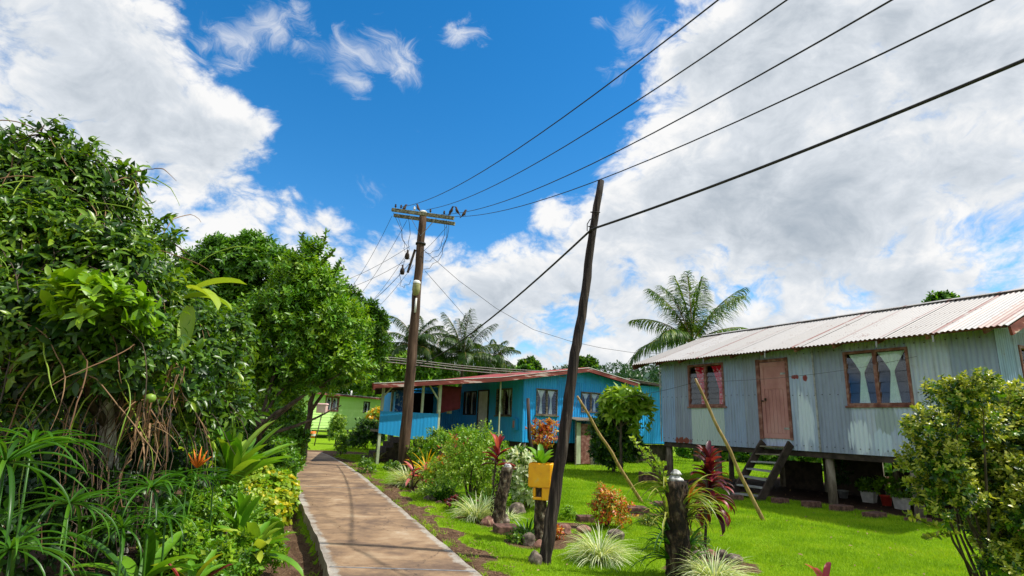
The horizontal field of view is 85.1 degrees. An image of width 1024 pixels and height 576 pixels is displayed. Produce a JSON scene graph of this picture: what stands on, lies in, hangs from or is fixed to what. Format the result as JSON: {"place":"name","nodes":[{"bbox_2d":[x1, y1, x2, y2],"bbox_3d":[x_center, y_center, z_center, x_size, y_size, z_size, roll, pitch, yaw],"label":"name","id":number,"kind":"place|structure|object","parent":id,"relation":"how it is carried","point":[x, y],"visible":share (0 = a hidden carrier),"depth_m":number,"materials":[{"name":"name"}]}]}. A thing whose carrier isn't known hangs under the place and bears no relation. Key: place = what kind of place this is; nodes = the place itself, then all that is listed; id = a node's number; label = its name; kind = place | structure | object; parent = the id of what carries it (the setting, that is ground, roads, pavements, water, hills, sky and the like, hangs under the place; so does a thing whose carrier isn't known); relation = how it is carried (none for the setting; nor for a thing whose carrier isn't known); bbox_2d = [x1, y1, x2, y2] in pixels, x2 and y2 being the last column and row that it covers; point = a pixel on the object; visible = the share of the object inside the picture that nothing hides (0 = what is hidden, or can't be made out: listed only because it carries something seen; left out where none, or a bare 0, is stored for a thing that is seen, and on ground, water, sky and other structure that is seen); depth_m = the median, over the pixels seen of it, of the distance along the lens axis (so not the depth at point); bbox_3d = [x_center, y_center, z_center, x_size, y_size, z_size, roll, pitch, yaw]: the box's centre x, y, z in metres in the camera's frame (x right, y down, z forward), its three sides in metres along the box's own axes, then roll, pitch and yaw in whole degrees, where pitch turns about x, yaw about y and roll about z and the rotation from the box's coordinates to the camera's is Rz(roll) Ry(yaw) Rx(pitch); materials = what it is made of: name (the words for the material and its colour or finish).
{"place":"outdoors","nodes":[
{"label":"outdoors","id":0,"kind":"place"},
{"bbox_2d":[296,452,481,575],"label":"path","id":1,"kind":"structure","parent":0,"point":[388,533],"depth_m":7.72,"materials":[{"name":"concrete"}]},
{"bbox_2d":[0,410,1023,575],"bbox_3d":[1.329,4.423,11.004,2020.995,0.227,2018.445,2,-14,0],"label":"ground","id":2,"kind":"structure","parent":0,"point":[304,548],"depth_m":8.23,"materials":[{"name":"plant"}]},
{"bbox_2d":[0,522,93,575],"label":"umbrella sedge","id":3,"kind":"object","parent":2,"relation":"on","point":[10,548],"visible":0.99,"depth_m":2.97,"materials":[{"name":"green plant"}]},
{"bbox_2d":[0,427,105,575],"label":"umbrella sedge","id":4,"kind":"object","parent":2,"relation":"on","point":[30,438],"visible":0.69,"depth_m":3.69,"materials":[{"name":"green plant"}]},
{"bbox_2d":[0,434,121,549],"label":"umbrella sedge","id":5,"kind":"object","parent":2,"relation":"on","point":[7,456],"visible":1,"depth_m":3.13,"materials":[{"name":"green plant"}]},
{"bbox_2d":[0,486,142,575],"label":"umbrella sedge","id":6,"kind":"object","parent":2,"relation":"on","point":[74,500],"visible":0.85,"depth_m":3.63,"materials":[{"name":"green plant"}]},
{"bbox_2d":[0,378,230,575],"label":"hedge bush","id":7,"kind":"object","parent":2,"relation":"on","point":[58,515],"visible":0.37,"depth_m":5.40,"materials":[{"name":"green plant"}]},
{"bbox_2d":[56,505,177,575],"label":"umbrella sedge","id":8,"kind":"object","parent":2,"relation":"on","point":[122,536],"visible":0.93,"depth_m":4.04,"materials":[{"name":"green plant"}]},
{"bbox_2d":[0,110,271,575],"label":"creeper covered tree","id":9,"kind":"object","parent":2,"relation":"on","point":[104,305],"visible":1,"depth_m":5.29,"materials":[{"name":"green plant"}]},
{"bbox_2d":[55,528,228,575],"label":"broad leaf plant","id":10,"kind":"object","parent":2,"relation":"on","point":[129,566],"visible":0.86,"depth_m":4.41,"materials":[{"name":"plant"}]},
{"bbox_2d":[95,468,212,575],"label":"umbrella sedge","id":11,"kind":"object","parent":2,"relation":"on","point":[157,483],"visible":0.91,"depth_m":4.28,"materials":[{"name":"green plant"}]},
{"bbox_2d":[113,504,211,575],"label":"umbrella sedge","id":12,"kind":"object","parent":2,"relation":"on","point":[163,514],"visible":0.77,"depth_m":4.54,"materials":[{"name":"green plant"}]},
{"bbox_2d":[141,468,229,563],"bbox_3d":[-3.108,2.279,5.173,0.763,1.179,0.731,2,-14,0],"label":"umbrella sedge","id":13,"kind":"object","parent":2,"relation":"on","point":[194,475],"visible":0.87,"depth_m":5.25,"materials":[{"name":"green plant"}]},
{"bbox_2d":[150,549,231,575],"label":"tricolour plant","id":14,"kind":"object","parent":2,"relation":"on","point":[204,570],"visible":0.83,"depth_m":4.52,"materials":[{"name":"green plant"}]},
{"bbox_2d":[187,447,211,514],"bbox_3d":[-3.329,2.333,5.777,0.251,1.339,0.033,2,-14,0],"label":"heliconia","id":15,"kind":"object","parent":2,"relation":"on","point":[197,463],"visible":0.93,"depth_m":5.88,"materials":[{"name":"orange plant"}]},
{"bbox_2d":[135,482,289,575],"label":"hedge bush","id":16,"kind":"object","parent":2,"relation":"on","point":[229,545],"visible":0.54,"depth_m":5.68,"materials":[{"name":"green plant"}]},
{"bbox_2d":[180,470,244,530],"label":"umbrella sedge","id":17,"kind":"object","parent":2,"relation":"on","point":[213,477],"visible":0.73,"depth_m":6.02,"materials":[{"name":"green plant"}]},
{"bbox_2d":[174,378,299,472],"bbox_3d":[-6.601,3.092,12.166,2.774,2.782,4.808,2,-14,0],"label":"hedge bush","id":18,"kind":"object","parent":2,"relation":"on","point":[250,429],"visible":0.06,"depth_m":13.03,"materials":[{"name":"green plant"}]},
{"bbox_2d":[177,416,297,486],"bbox_3d":[-4.003,2.387,8.253,1.750,1.187,1.456,2,-14,0],"label":"broad leaf plant","id":19,"kind":"object","parent":2,"relation":"on","point":[247,458],"visible":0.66,"depth_m":8.09,"materials":[{"name":"plant"}]},
{"bbox_2d":[216,491,264,529],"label":"broad leaf plant","id":20,"kind":"object","parent":2,"relation":"on","point":[242,516],"visible":0.85,"depth_m":6.30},
{"bbox_2d":[170,228,335,418],"bbox_3d":[-10.131,2.038,20.731,7.102,8.624,4.760,2,-14,0],"label":"mango tree","id":21,"kind":"object","parent":2,"relation":"on","point":[251,268],"visible":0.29,"depth_m":20.00,"materials":[{"name":"green plant"}]},
{"bbox_2d":[214,521,303,575],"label":"broad leaf plant","id":22,"kind":"object","parent":2,"relation":"on","point":[255,529],"visible":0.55,"depth_m":5.76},
{"bbox_2d":[219,464,302,525],"bbox_3d":[-4.536,3.579,9.802,1.615,1.076,3.271,7,-14,-17],"label":"hedge bush","id":23,"kind":"object","parent":2,"relation":"on","point":[280,491],"visible":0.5,"depth_m":9.44,"materials":[{"name":"yellow plant"}]},
{"bbox_2d":[254,441,299,478],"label":"hedge bush","id":24,"kind":"object","parent":2,"relation":"on","point":[292,468],"visible":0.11,"depth_m":12.47,"materials":[{"name":"green plant"}]},
{"bbox_2d":[251,394,313,470],"bbox_3d":[-7.801,4.661,18.172,2.553,2.812,6.328,7,-14,-19],"label":"hedge bush","id":25,"kind":"object","parent":2,"relation":"on","point":[295,434],"visible":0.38,"depth_m":18.20,"materials":[{"name":"green plant"}]},
{"bbox_2d":[220,228,378,451],"bbox_3d":[-5.226,1.593,12.940,3.924,6.411,2.642,-4,-15,23],"label":"citrus tree","id":26,"kind":"object","parent":2,"relation":"on","point":[310,306],"visible":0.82,"depth_m":12.67,"materials":[{"name":"green plant"}]},
{"bbox_2d":[250,375,373,430],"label":"tree","id":27,"kind":"object","parent":2,"relation":"on","point":[354,388],"visible":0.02,"depth_m":59.14,"materials":[{"name":"green plant"}]},
{"bbox_2d":[263,391,380,437],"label":"green house","id":28,"kind":"structure","parent":2,"relation":"on","point":[352,407],"depth_m":43.27,"materials":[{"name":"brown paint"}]},
{"bbox_2d":[326,413,347,443],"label":"shrub","id":29,"kind":"object","parent":2,"relation":"on","point":[336,424],"visible":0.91,"depth_m":32.80,"materials":[{"name":"green plant"}]},
{"bbox_2d":[333,434,348,455],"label":"shrub","id":30,"kind":"object","parent":2,"relation":"on","point":[343,440],"visible":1,"depth_m":22.93,"materials":[{"name":"green plant"}]},
{"bbox_2d":[291,281,395,460],"bbox_3d":[-6.036,2.918,19.092,4.083,6.383,3.101,2,-14,0],"label":"leafy tree","id":31,"kind":"object","parent":2,"relation":"on","point":[381,329],"visible":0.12,"depth_m":18.83,"materials":[{"name":"green plant"}]},
{"bbox_2d":[347,416,385,448],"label":"shrub","id":32,"kind":"object","parent":2,"relation":"on","point":[361,434],"visible":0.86,"depth_m":28.38,"materials":[{"name":"green plant"}]},
{"bbox_2d":[356,456,376,473],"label":"shrub","id":33,"kind":"object","parent":2,"relation":"on","point":[364,462],"visible":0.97,"depth_m":16.02,"materials":[{"name":"green plant"}]},
{"bbox_2d":[361,436,398,462],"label":"porch steps","id":34,"kind":"structure","parent":2,"relation":"on","point":[391,446],"depth_m":21.01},
{"bbox_2d":[355,346,406,397],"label":"tree","id":35,"kind":"object","parent":2,"relation":"on","point":[394,372],"visible":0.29,"depth_m":57.79,"materials":[{"name":"green plant"}]},
{"bbox_2d":[384,466,427,488],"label":"grass tuft","id":36,"kind":"object","parent":2,"relation":"on","point":[402,480],"visible":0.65,"depth_m":13.32,"materials":[{"name":"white plant"}]},
{"bbox_2d":[379,315,448,372],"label":"coconut palm","id":37,"kind":"object","parent":2,"relation":"on","point":[422,345],"visible":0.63,"depth_m":43.69,"materials":[{"name":"green plant"}]},
{"bbox_2d":[404,457,433,488],"bbox_3d":[-2.057,4.348,12.999,0.936,0.794,0.825,7,-14,-18],"label":"cordyline","id":38,"kind":"object","parent":2,"relation":"on","point":[411,466],"visible":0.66,"depth_m":12.91,"materials":[{"name":"pink plant"}]},
{"bbox_2d":[391,204,454,470],"bbox_3d":[-3.338,1.537,18.728,2.446,9.388,0.698,-1,-14,12],"label":"utility pole","id":39,"kind":"object","parent":2,"relation":"on","point":[407,407],"visible":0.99,"depth_m":18.84,"materials":[{"name":"brown wood"}]},
{"bbox_2d":[402,0,718,206],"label":"power line","id":40,"kind":"object","parent":39,"relation":"attached to","point":[699,14],"visible":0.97,"depth_m":6.92,"materials":[{"name":"metal"}]},
{"bbox_2d":[426,0,787,209],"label":"power line","id":41,"kind":"object","parent":39,"relation":"attached to","point":[774,8],"visible":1,"depth_m":6.84,"materials":[{"name":"metal"}]},
{"bbox_2d":[441,0,892,214],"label":"power line","id":42,"kind":"object","parent":39,"relation":"attached to","point":[854,21],"visible":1,"depth_m":5.84,"materials":[{"name":"metal"}]},
{"bbox_2d":[452,0,994,216],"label":"power line","id":43,"kind":"object","parent":39,"relation":"attached to","point":[946,22],"visible":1,"depth_m":5.49,"materials":[{"name":"metal"}]},
{"bbox_2d":[403,353,458,440],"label":"tree","id":44,"kind":"object","parent":2,"relation":"on","point":[422,373],"visible":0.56,"depth_m":42.98,"materials":[{"name":"green plant"}]},
{"bbox_2d":[406,426,462,463],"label":"shrub","id":45,"kind":"object","parent":2,"relation":"on","point":[432,436],"visible":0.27,"depth_m":17.77,"materials":[{"name":"green plant"}]},
{"bbox_2d":[416,474,463,501],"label":"shrub","id":46,"kind":"object","parent":2,"relation":"on","point":[440,496],"visible":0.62,"depth_m":11.25,"materials":[{"name":"green plant"}]},
{"bbox_2d":[416,450,480,490],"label":"shrub","id":47,"kind":"object","parent":2,"relation":"on","point":[426,470],"visible":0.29,"depth_m":12.38,"materials":[{"name":"green plant"}]},
{"bbox_2d":[423,309,508,388],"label":"coconut palm","id":48,"kind":"object","parent":2,"relation":"on","point":[466,356],"visible":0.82,"depth_m":45.66,"materials":[{"name":"green plant"}]},
{"bbox_2d":[425,418,508,500],"bbox_3d":[-0.853,3.534,11.362,1.667,1.764,1.244,-2,-14,17],"label":"shrub","id":49,"kind":"object","parent":2,"relation":"on","point":[482,470],"visible":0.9,"depth_m":11.23,"materials":[{"name":"green plant"}]},
{"bbox_2d":[417,426,517,468],"bbox_3d":[-1.274,4.870,16.500,3.159,1.549,1.395,2,-14,0],"label":"shrub","id":50,"kind":"object","parent":2,"relation":"on","point":[432,445],"visible":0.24,"depth_m":16.51,"materials":[{"name":"green plant"}]},
{"bbox_2d":[446,491,493,522],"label":"grass tuft","id":51,"kind":"object","parent":2,"relation":"on","point":[478,512],"visible":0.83,"depth_m":9.13,"materials":[{"name":"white plant"}]},
{"bbox_2d":[467,483,494,501],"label":"plant","id":52,"kind":"object","parent":2,"relation":"on","point":[488,490],"visible":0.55,"depth_m":11.11,"materials":[{"name":"green plant"}]},
{"bbox_2d":[467,339,520,374],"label":"coconut palm","id":53,"kind":"object","parent":2,"relation":"on","point":[501,361],"visible":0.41,"depth_m":53.40,"materials":[{"name":"green plant"}]},
{"bbox_2d":[453,363,535,386],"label":"tree","id":54,"kind":"object","parent":2,"relation":"on","point":[523,367],"visible":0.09,"depth_m":58.76,"materials":[{"name":"green plant"}]},
{"bbox_2d":[481,432,515,502],"bbox_3d":[-0.254,3.368,10.153,0.657,1.463,0.647,2,-14,0],"label":"cordyline","id":55,"kind":"object","parent":2,"relation":"on","point":[496,447],"visible":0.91,"depth_m":10.16,"materials":[{"name":"red plant"}]},
{"bbox_2d":[490,466,512,522],"bbox_3d":[-0.179,3.393,9.022,0.363,0.959,0.231,2,-14,0],"label":"tree stump","id":56,"kind":"object","parent":2,"relation":"on","point":[500,498],"visible":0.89,"depth_m":8.97,"materials":[{"name":"wood"}]},
{"bbox_2d":[493,523,515,534],"bbox_3d":[-0.092,3.598,8.235,0.340,0.180,0.260,7,-13,-16],"label":"rock","id":57,"kind":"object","parent":2,"relation":"on","point":[501,528],"depth_m":8.13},
{"bbox_2d":[370,367,666,463],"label":"blue house","id":58,"kind":"structure","parent":2,"relation":"on","point":[498,402],"depth_m":24.33,"materials":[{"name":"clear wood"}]},
{"bbox_2d":[440,386,460,412],"bbox_3d":[-2.578,4.652,23.115,1.000,1.150,0.136,10,-16,-29],"label":"hanging cloth","id":59,"kind":"object","parent":58,"relation":"hanging from","point":[451,398],"visible":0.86,"depth_m":23.12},
{"bbox_2d":[463,391,476,414],"bbox_3d":[-2.038,5.621,27.242,0.102,1.140,1.340,10,-16,-29],"label":"window","id":60,"kind":"structure","parent":58,"relation":"in","point":[471,393],"depth_m":27.28,"materials":[{"name":"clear glass"}]},
{"bbox_2d":[477,391,487,430],"bbox_3d":[-1.374,5.708,25.901,0.105,1.800,0.930,10,-16,-29],"label":"door","id":61,"kind":"structure","parent":58,"relation":"in","point":[483,395],"depth_m":25.94,"materials":[{"name":"white paint"}]},
{"bbox_2d":[494,388,512,416],"bbox_3d":[-0.360,5.009,24.396,0.162,1.205,1.460,10,-16,-29],"label":"window","id":62,"kind":"structure","parent":58,"relation":"in","point":[503,391],"depth_m":24.42,"materials":[{"name":"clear glass"}]},
{"bbox_2d":[534,388,558,416],"bbox_3d":[1.479,4.851,23.603,1.190,1.135,0.162,10,-16,-29],"label":"window","id":63,"kind":"structure","parent":58,"relation":"in","point":[541,391],"depth_m":23.63,"materials":[{"name":"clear glass"}]},
{"bbox_2d":[581,392,600,412],"bbox_3d":[3.500,5.094,24.804,1.090,0.890,0.102,10,-16,-29],"label":"window","id":64,"kind":"structure","parent":58,"relation":"in","point":[585,394],"depth_m":24.79,"materials":[{"name":"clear glass"}]},
{"bbox_2d":[500,443,536,508],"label":"shrub","id":65,"kind":"object","parent":2,"relation":"on","point":[521,487],"visible":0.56,"depth_m":10.71,"materials":[{"name":"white plant"}]},
{"bbox_2d":[505,525,535,544],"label":"plant","id":66,"kind":"object","parent":2,"relation":"on","point":[517,536],"visible":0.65,"depth_m":7.65,"materials":[{"name":"green plant"}]},
{"bbox_2d":[514,355,543,370],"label":"tree","id":67,"kind":"object","parent":2,"relation":"on","point":[531,360],"visible":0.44,"depth_m":61.31,"materials":[{"name":"green plant"}]},
{"bbox_2d":[526,398,534,456],"bbox_3d":[0.597,4.513,16.611,0.419,2.412,0.140,2,-14,0],"label":"dead post","id":68,"kind":"object","parent":2,"relation":"on","point":[528,423],"visible":0.48,"depth_m":16.67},
{"bbox_2d":[533,488,546,540],"bbox_3d":[0.399,3.181,7.817,0.194,0.830,0.193,2,-14,0],"label":"tree stump","id":69,"kind":"object","parent":2,"relation":"on","point":[540,508],"visible":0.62,"depth_m":7.75,"materials":[{"name":"wood"}]},
{"bbox_2d":[528,462,552,500],"bbox_3d":[0.415,2.740,7.919,0.330,0.495,0.260,-1,-14,14],"label":"jerrycan planter","id":70,"kind":"object","parent":69,"relation":"on","point":[539,475],"visible":0.91,"depth_m":7.81,"materials":[{"name":"yellow plastic"}]},
{"bbox_2d":[528,444,552,462],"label":"planter plant","id":71,"kind":"object","parent":70,"relation":"on","point":[540,455],"visible":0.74,"depth_m":7.93,"materials":[{"name":"green plant"}]},
{"bbox_2d":[524,417,558,452],"bbox_3d":[1.145,5.736,20.514,1.182,1.935,1.169,13,-17,-38],"label":"croton","id":72,"kind":"object","parent":2,"relation":"on","point":[539,434],"visible":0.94,"depth_m":20.48,"materials":[{"name":"orange plant"}]},
{"bbox_2d":[558,504,576,520],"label":"plant","id":73,"kind":"object","parent":2,"relation":"on","point":[567,508],"visible":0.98,"depth_m":9.65,"materials":[{"name":"green plant"}]},
{"bbox_2d":[539,179,603,564],"bbox_3d":[0.787,1.012,7.179,0.861,5.296,0.167,7,-14,-18],"label":"leaning pole","id":74,"kind":"object","parent":2,"relation":"on","point":[550,525],"visible":0.89,"depth_m":7.02,"materials":[{"name":"wood"}]},
{"bbox_2d":[415,58,1023,366],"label":"service cable","id":75,"kind":"object","parent":74,"relation":"attached to","point":[992,73],"visible":1,"depth_m":5.45,"materials":[{"name":"rubber"}]},
{"bbox_2d":[572,417,601,464],"bbox_3d":[3.327,6.575,24.082,2.350,2.010,1.250,10,-16,-29],"label":"lean to shed","id":76,"kind":"object","parent":2,"relation":"on","point":[582,444],"visible":0.11,"depth_m":23.39,"materials":[{"name":"brown paint"}]},
{"bbox_2d":[581,424,589,463],"bbox_3d":[3.099,6.560,23.483,0.490,1.620,0.030,10,-16,-29],"label":"door","id":77,"kind":"structure","parent":76,"relation":"in","point":[585,459],"depth_m":23.43,"materials":[{"name":"brown paint"}]},
{"bbox_2d":[578,354,598,369],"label":"tree","id":78,"kind":"object","parent":2,"relation":"on","point":[589,361],"visible":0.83,"depth_m":54.27,"materials":[{"name":"green plant"}]},
{"bbox_2d":[558,521,642,569],"bbox_3d":[1.101,3.216,6.863,1.200,0.608,1.129,2,-14,0],"label":"grass tuft","id":79,"kind":"object","parent":2,"relation":"on","point":[604,552],"visible":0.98,"depth_m":6.75,"materials":[{"name":"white plant"}]},
{"bbox_2d":[544,356,660,382],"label":"trees","id":80,"kind":"object","parent":2,"relation":"on","point":[636,374],"visible":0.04,"depth_m":216.38,"materials":[{"name":"green plant"}]},
{"bbox_2d":[576,396,642,502],"bbox_3d":[2.150,3.558,12.042,1.974,2.324,0.088,11,-16,-31],"label":"bamboo prop","id":81,"kind":"object","parent":2,"relation":"on","point":[630,484],"visible":0.92,"depth_m":12.02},
{"bbox_2d":[586,480,638,528],"bbox_3d":[1.609,3.574,9.155,0.765,0.805,0.790,14,-18,-40],"label":"croton","id":82,"kind":"object","parent":2,"relation":"on","point":[611,505],"visible":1,"depth_m":9.03,"materials":[{"name":"orange plant"}]},
{"bbox_2d":[584,407,644,472],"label":"shrub","id":83,"kind":"object","parent":2,"relation":"on","point":[599,452],"visible":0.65,"depth_m":19.86,"materials":[{"name":"green plant"}]},
{"bbox_2d":[281,455,966,575],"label":"leaf litter","id":84,"kind":"object","parent":2,"relation":"on","point":[482,527],"visible":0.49,"depth_m":8.67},
{"bbox_2d":[595,383,658,474],"bbox_3d":[4.007,4.920,19.393,2.115,3.290,1.694,-5,-15,27],"label":"tree","id":85,"kind":"object","parent":2,"relation":"on","point":[632,409],"visible":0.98,"depth_m":19.30,"materials":[{"name":"green plant"}]},
{"bbox_2d":[292,439,1023,575],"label":"lawn grass","id":86,"kind":"structure","parent":2,"relation":"on","point":[741,506],"depth_m":8.91,"materials":[{"name":"plant"}]},
{"bbox_2d":[624,435,728,572],"bbox_3d":[1.833,2.504,6.361,1.158,1.561,0.887,2,-14,0],"label":"bromeliad","id":87,"kind":"object","parent":2,"relation":"on","point":[663,479],"visible":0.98,"depth_m":6.31,"materials":[{"name":"green plant"}]},
{"bbox_2d":[663,480,692,575],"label":"tree stump","id":88,"kind":"object","parent":2,"relation":"on","point":[678,532],"visible":0.88,"depth_m":6.23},
{"bbox_2d":[627,270,750,461],"bbox_3d":[9.852,4.083,29.985,7.450,10.116,7.420,-10,-18,41],"label":"coconut palm","id":89,"kind":"object","parent":2,"relation":"on","point":[687,330],"visible":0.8,"depth_m":29.84,"materials":[{"name":"green plant"}]},
{"bbox_2d":[688,440,736,550],"bbox_3d":[2.706,2.859,7.618,0.667,1.504,0.640,-5,-15,26],"label":"cordyline","id":90,"kind":"object","parent":2,"relation":"on","point":[708,460],"visible":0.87,"depth_m":7.59,"materials":[{"name":"red plant"}]},
{"bbox_2d":[667,543,760,575],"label":"grass tuft","id":91,"kind":"object","parent":2,"relation":"on","point":[722,569],"visible":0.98,"depth_m":5.97,"materials":[{"name":"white plant"}]},
{"bbox_2d":[694,378,764,519],"bbox_3d":[4.174,3.116,10.674,1.324,2.700,0.083,4,-14,-7],"label":"bamboo prop","id":92,"kind":"object","parent":2,"relation":"on","point":[756,506],"visible":0.94,"depth_m":10.63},
{"bbox_2d":[729,439,793,500],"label":"steps","id":93,"kind":"structure","parent":2,"relation":"on","point":[775,471],"depth_m":13.98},
{"bbox_2d":[674,447,909,476],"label":"bushes","id":94,"kind":"object","parent":2,"relation":"on","point":[688,453],"visible":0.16,"depth_m":28.53,"materials":[{"name":"green plant"}]},
{"bbox_2d":[632,288,1023,517],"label":"corrugated house","id":95,"kind":"structure","parent":2,"relation":"on","point":[851,415],"depth_m":13.94,"materials":[{"name":"grey metal"}]},
{"bbox_2d":[687,362,726,407],"bbox_3d":[5.850,2.944,16.782,0.114,1.305,1.470,10,-15,-28],"label":"window","id":96,"kind":"structure","parent":95,"relation":"in","point":[702,373],"depth_m":16.77,"materials":[{"name":"brown paint"}]},
{"bbox_2d":[759,361,789,438],"bbox_3d":[6.910,2.945,14.695,0.119,1.990,0.780,10,-15,-28],"label":"door","id":97,"kind":"structure","parent":95,"relation":"in","point":[773,391],"depth_m":14.70,"materials":[{"name":"pink wood"}]},
{"bbox_2d":[842,347,914,407],"bbox_3d":[8.247,2.041,12.588,0.114,1.295,1.510,10,-15,-28],"label":"window","id":98,"kind":"structure","parent":95,"relation":"in","point":[861,360],"depth_m":12.56,"materials":[{"name":"fabric"}]},
{"bbox_2d":[834,459,853,498],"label":"potted plant","id":99,"kind":"object","parent":2,"relation":"on","point":[843,493],"visible":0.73,"depth_m":14.76,"materials":[{"name":"green plant"}]},
{"bbox_2d":[854,475,884,502],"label":"potted plant","id":100,"kind":"object","parent":2,"relation":"on","point":[869,496],"visible":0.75,"depth_m":13.96,"materials":[{"name":"green plant"}]},
{"bbox_2d":[869,475,900,505],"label":"potted plant","id":101,"kind":"object","parent":2,"relation":"on","point":[886,500],"visible":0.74,"depth_m":13.50,"materials":[{"name":"green plant"}]},
{"bbox_2d":[886,476,912,509],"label":"potted plant","id":102,"kind":"object","parent":2,"relation":"on","point":[900,502],"visible":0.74,"depth_m":12.88,"materials":[{"name":"green plant"}]},
{"bbox_2d":[921,289,959,302],"bbox_3d":[29.951,5.947,37.978,2.307,12.038,2.220,-10,-18,42],"label":"tree","id":103,"kind":"object","parent":2,"relation":"on","point":[938,295],"visible":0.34,"depth_m":38.92,"materials":[{"name":"green plant"}]},
{"bbox_2d":[892,366,1023,575],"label":"leafy shrub","id":104,"kind":"object","parent":2,"relation":"on","point":[985,469],"visible":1,"depth_m":5.66,"materials":[{"name":"green plant"}]},
{"bbox_2d":[0,0,1023,392],"label":"sky","id":105,"kind":"structure","parent":0,"point":[283,118],"materials":[{"name":"blue"}]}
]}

